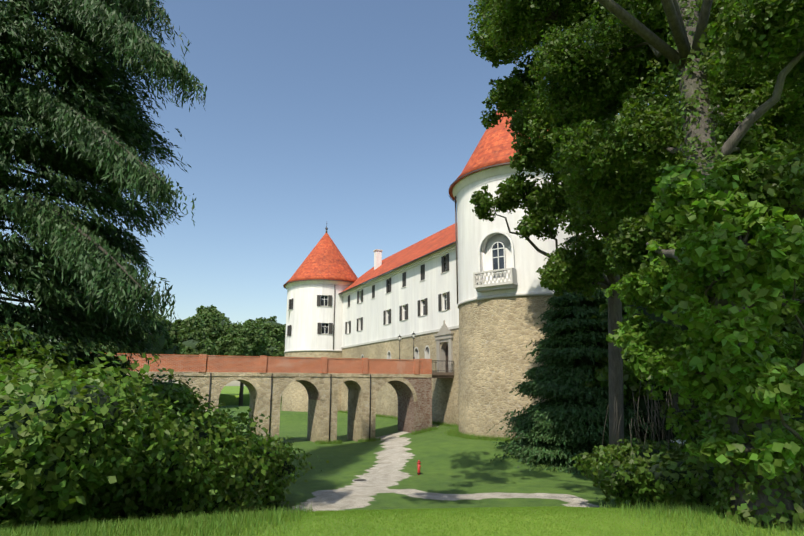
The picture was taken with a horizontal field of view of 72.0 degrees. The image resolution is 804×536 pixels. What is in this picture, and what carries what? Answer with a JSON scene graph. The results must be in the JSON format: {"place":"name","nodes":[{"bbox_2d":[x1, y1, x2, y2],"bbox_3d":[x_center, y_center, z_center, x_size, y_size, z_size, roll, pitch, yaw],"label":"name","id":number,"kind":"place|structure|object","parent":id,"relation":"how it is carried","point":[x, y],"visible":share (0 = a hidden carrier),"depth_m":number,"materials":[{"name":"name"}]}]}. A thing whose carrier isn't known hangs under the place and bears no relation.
{"place":"outdoors","nodes":[
{"label":"outdoors","id":0,"kind":"place"},
{"bbox_2d":[281,223,357,411],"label":"castle tower","id":1,"kind":"structure","parent":0,"point":[322,271],"depth_m":76.15,"materials":[{"name":"white paint"}]},
{"bbox_2d":[0,0,648,385],"label":"sky","id":2,"kind":"structure","parent":0,"point":[359,118],"materials":[{"name":"blue"}]},
{"bbox_2d":[19,506,801,535],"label":"lawn grass","id":3,"kind":"structure","parent":0,"point":[422,511],"depth_m":8.36,"materials":[{"name":"green plant"}]},
{"bbox_2d":[100,382,802,535],"bbox_3d":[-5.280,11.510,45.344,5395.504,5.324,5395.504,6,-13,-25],"label":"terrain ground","id":4,"kind":"structure","parent":0,"point":[457,472],"depth_m":25.53,"materials":[{"name":"green plant"}]},
{"bbox_2d":[0,0,192,522],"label":"conifer tree","id":5,"kind":"object","parent":4,"relation":"on","point":[85,85],"depth_m":16.74,"materials":[{"name":"green plant"}]},
{"bbox_2d":[23,194,146,293],"bbox_3d":[-8.547,-0.725,14.790,4.665,3.120,0.152,-4,-13,17],"label":"conifer branch","id":6,"kind":"object","parent":5,"relation":"attached to","point":[101,249],"visible":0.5,"depth_m":14.49,"materials":[{"name":"brown plant"}]},
{"bbox_2d":[12,78,163,183],"bbox_3d":[-9.153,-4.031,15.856,6.055,4.105,0.152,-4,-12,16],"label":"conifer branch","id":7,"kind":"object","parent":5,"relation":"attached to","point":[116,142],"visible":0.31,"depth_m":15.23,"materials":[{"name":"brown plant"}]},
{"bbox_2d":[4,194,175,331],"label":"conifer needles","id":8,"kind":"object","parent":5,"relation":"attached to","point":[92,262],"visible":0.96,"depth_m":13.95,"materials":[{"name":"green plant"}]},
{"bbox_2d":[0,77,195,226],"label":"conifer needles","id":9,"kind":"object","parent":5,"relation":"attached to","point":[85,135],"visible":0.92,"depth_m":14.78,"materials":[{"name":"green plant"}]},
{"bbox_2d":[0,501,312,535],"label":"rough grass","id":10,"kind":"structure","parent":4,"relation":"on","point":[189,523],"depth_m":8.04,"materials":[{"name":"green plant"}]},
{"bbox_2d":[67,340,255,436],"bbox_3d":[-12.014,5.371,20.143,13.952,5.622,9.243,18,-22,-56],"label":"bush","id":11,"kind":"object","parent":4,"relation":"on","point":[169,377],"depth_m":22.67,"materials":[{"name":"green plant"}]},
{"bbox_2d":[0,322,328,530],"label":"bush","id":12,"kind":"object","parent":4,"relation":"on","point":[87,496],"depth_m":12.21,"materials":[{"name":"green plant"}]},
{"bbox_2d":[60,304,285,405],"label":"treeline","id":13,"kind":"object","parent":4,"relation":"on","point":[207,331],"depth_m":113.13,"materials":[{"name":"green plant"}]},
{"bbox_2d":[105,353,431,444],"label":"arched bridge","id":14,"kind":"structure","parent":4,"relation":"on","point":[266,381],"depth_m":43.07,"materials":[{"name":"beige stone"}]},
{"bbox_2d":[398,335,400,358],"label":"bridge lamp","id":15,"kind":"object","parent":14,"relation":"on","point":[399,338],"visible":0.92,"depth_m":49.93,"materials":[{"name":"black metal"}]},
{"bbox_2d":[411,332,415,358],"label":"bridge lamp","id":16,"kind":"object","parent":14,"relation":"on","point":[413,334],"visible":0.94,"depth_m":47.44,"materials":[{"name":"black metal"}]},
{"bbox_2d":[352,479,366,481],"bbox_3d":[-2.010,10.185,26.455,0.720,0.090,0.720,6,-13,-25],"label":"manhole cover","id":17,"kind":"object","parent":4,"relation":"on","point":[359,480],"visible":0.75,"depth_m":26.32,"materials":[{"name":"metal"}]},
{"bbox_2d":[274,409,517,446],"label":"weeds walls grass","id":18,"kind":"structure","parent":4,"relation":"on","point":[453,432],"depth_m":42.13,"materials":[{"name":"green plant"}]},
{"bbox_2d":[338,224,458,424],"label":"castle building","id":19,"kind":"structure","parent":4,"relation":"on","point":[414,290],"depth_m":58.15,"materials":[{"name":"white paint"}]},
{"bbox_2d":[333,196,457,349],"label":"drainpipes","id":20,"kind":"object","parent":19,"relation":"attached to","point":[456,267],"visible":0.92,"depth_m":43.13,"materials":[{"name":"white metal"}]},
{"bbox_2d":[417,460,420,474],"bbox_3d":[0.861,10.194,28.147,0.190,0.820,0.320,6,-13,-25],"label":"red hydrant","id":21,"kind":"object","parent":4,"relation":"on","point":[418,467],"visible":0.92,"depth_m":28.10,"materials":[{"name":"red metal"}]},
{"bbox_2d":[432,360,453,377],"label":"drawbridge platform","id":22,"kind":"structure","parent":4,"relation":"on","point":[438,374],"depth_m":48.00,"materials":[{"name":"brown wood"}]},
{"bbox_2d":[466,0,678,495],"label":"tree","id":23,"kind":"object","parent":4,"relation":"on","point":[508,26],"depth_m":22.73,"materials":[{"name":"green plant"}]},
{"bbox_2d":[488,224,679,474],"bbox_3d":[10.926,4.862,32.577,12.905,15.642,11.865,6,-13,-25],"label":"conifer tree","id":24,"kind":"object","parent":4,"relation":"on","point":[565,420],"depth_m":30.07,"materials":[{"name":"green plant"}]},
{"bbox_2d":[527,0,803,525],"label":"tree","id":25,"kind":"object","parent":4,"relation":"on","point":[744,66],"depth_m":15.40,"materials":[{"name":"green plant"}]},
{"bbox_2d":[596,0,712,68],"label":"branches","id":26,"kind":"object","parent":25,"relation":"attached to","point":[671,8],"visible":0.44,"depth_m":13.52,"materials":[{"name":"brown wood"}]},
{"bbox_2d":[665,0,803,529],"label":"ivy leaves","id":27,"kind":"object","parent":25,"relation":"attached to","point":[795,481],"visible":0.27,"depth_m":9.17,"materials":[{"name":"green plant"}]},
{"bbox_2d":[552,113,803,441],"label":"tree","id":28,"kind":"object","parent":4,"relation":"on","point":[790,324],"depth_m":28.10,"materials":[{"name":"green plant"}]},
{"bbox_2d":[571,426,800,508],"bbox_3d":[7.892,5.713,15.340,5.300,3.615,12.040,0,-12,-2],"label":"bush","id":29,"kind":"object","parent":4,"relation":"on","point":[605,482],"depth_m":14.41,"materials":[{"name":"green plant"}]},
{"bbox_2d":[595,498,803,535],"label":"tall grass","id":30,"kind":"structure","parent":4,"relation":"on","point":[700,511],"depth_m":8.51,"materials":[{"name":"green plant"}]},
{"bbox_2d":[605,157,803,504],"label":"maple tree","id":31,"kind":"object","parent":4,"relation":"on","point":[685,199],"depth_m":8.90,"materials":[{"name":"green plant"}]},
{"bbox_2d":[448,61,588,438],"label":"castle tower","id":32,"kind":"structure","parent":0,"point":[504,296],"depth_m":37.81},
{"bbox_2d":[592,227,687,443],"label":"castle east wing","id":33,"kind":"structure","parent":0,"point":[678,441],"depth_m":37.18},
{"bbox_2d":[602,378,704,456],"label":"stems","id":34,"kind":"object","parent":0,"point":[675,400],"visible":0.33,"depth_m":14.95,"materials":[{"name":"grey plant"}]},
{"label":"conifer limb","id":35,"kind":"object","parent":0,"visible":0},
{"bbox_2d":[34,0,206,111],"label":"conifer needles","id":36,"kind":"object","parent":35,"relation":"attached to","point":[103,20],"visible":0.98,"depth_m":15.44,"materials":[{"name":"green plant"}]},
{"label":"conifer limb","id":37,"kind":"object","parent":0,"visible":0},
{"bbox_2d":[103,0,189,59],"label":"conifer needles","id":38,"kind":"object","parent":37,"relation":"attached to","point":[146,7],"visible":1,"depth_m":16.94,"materials":[{"name":"green plant"}]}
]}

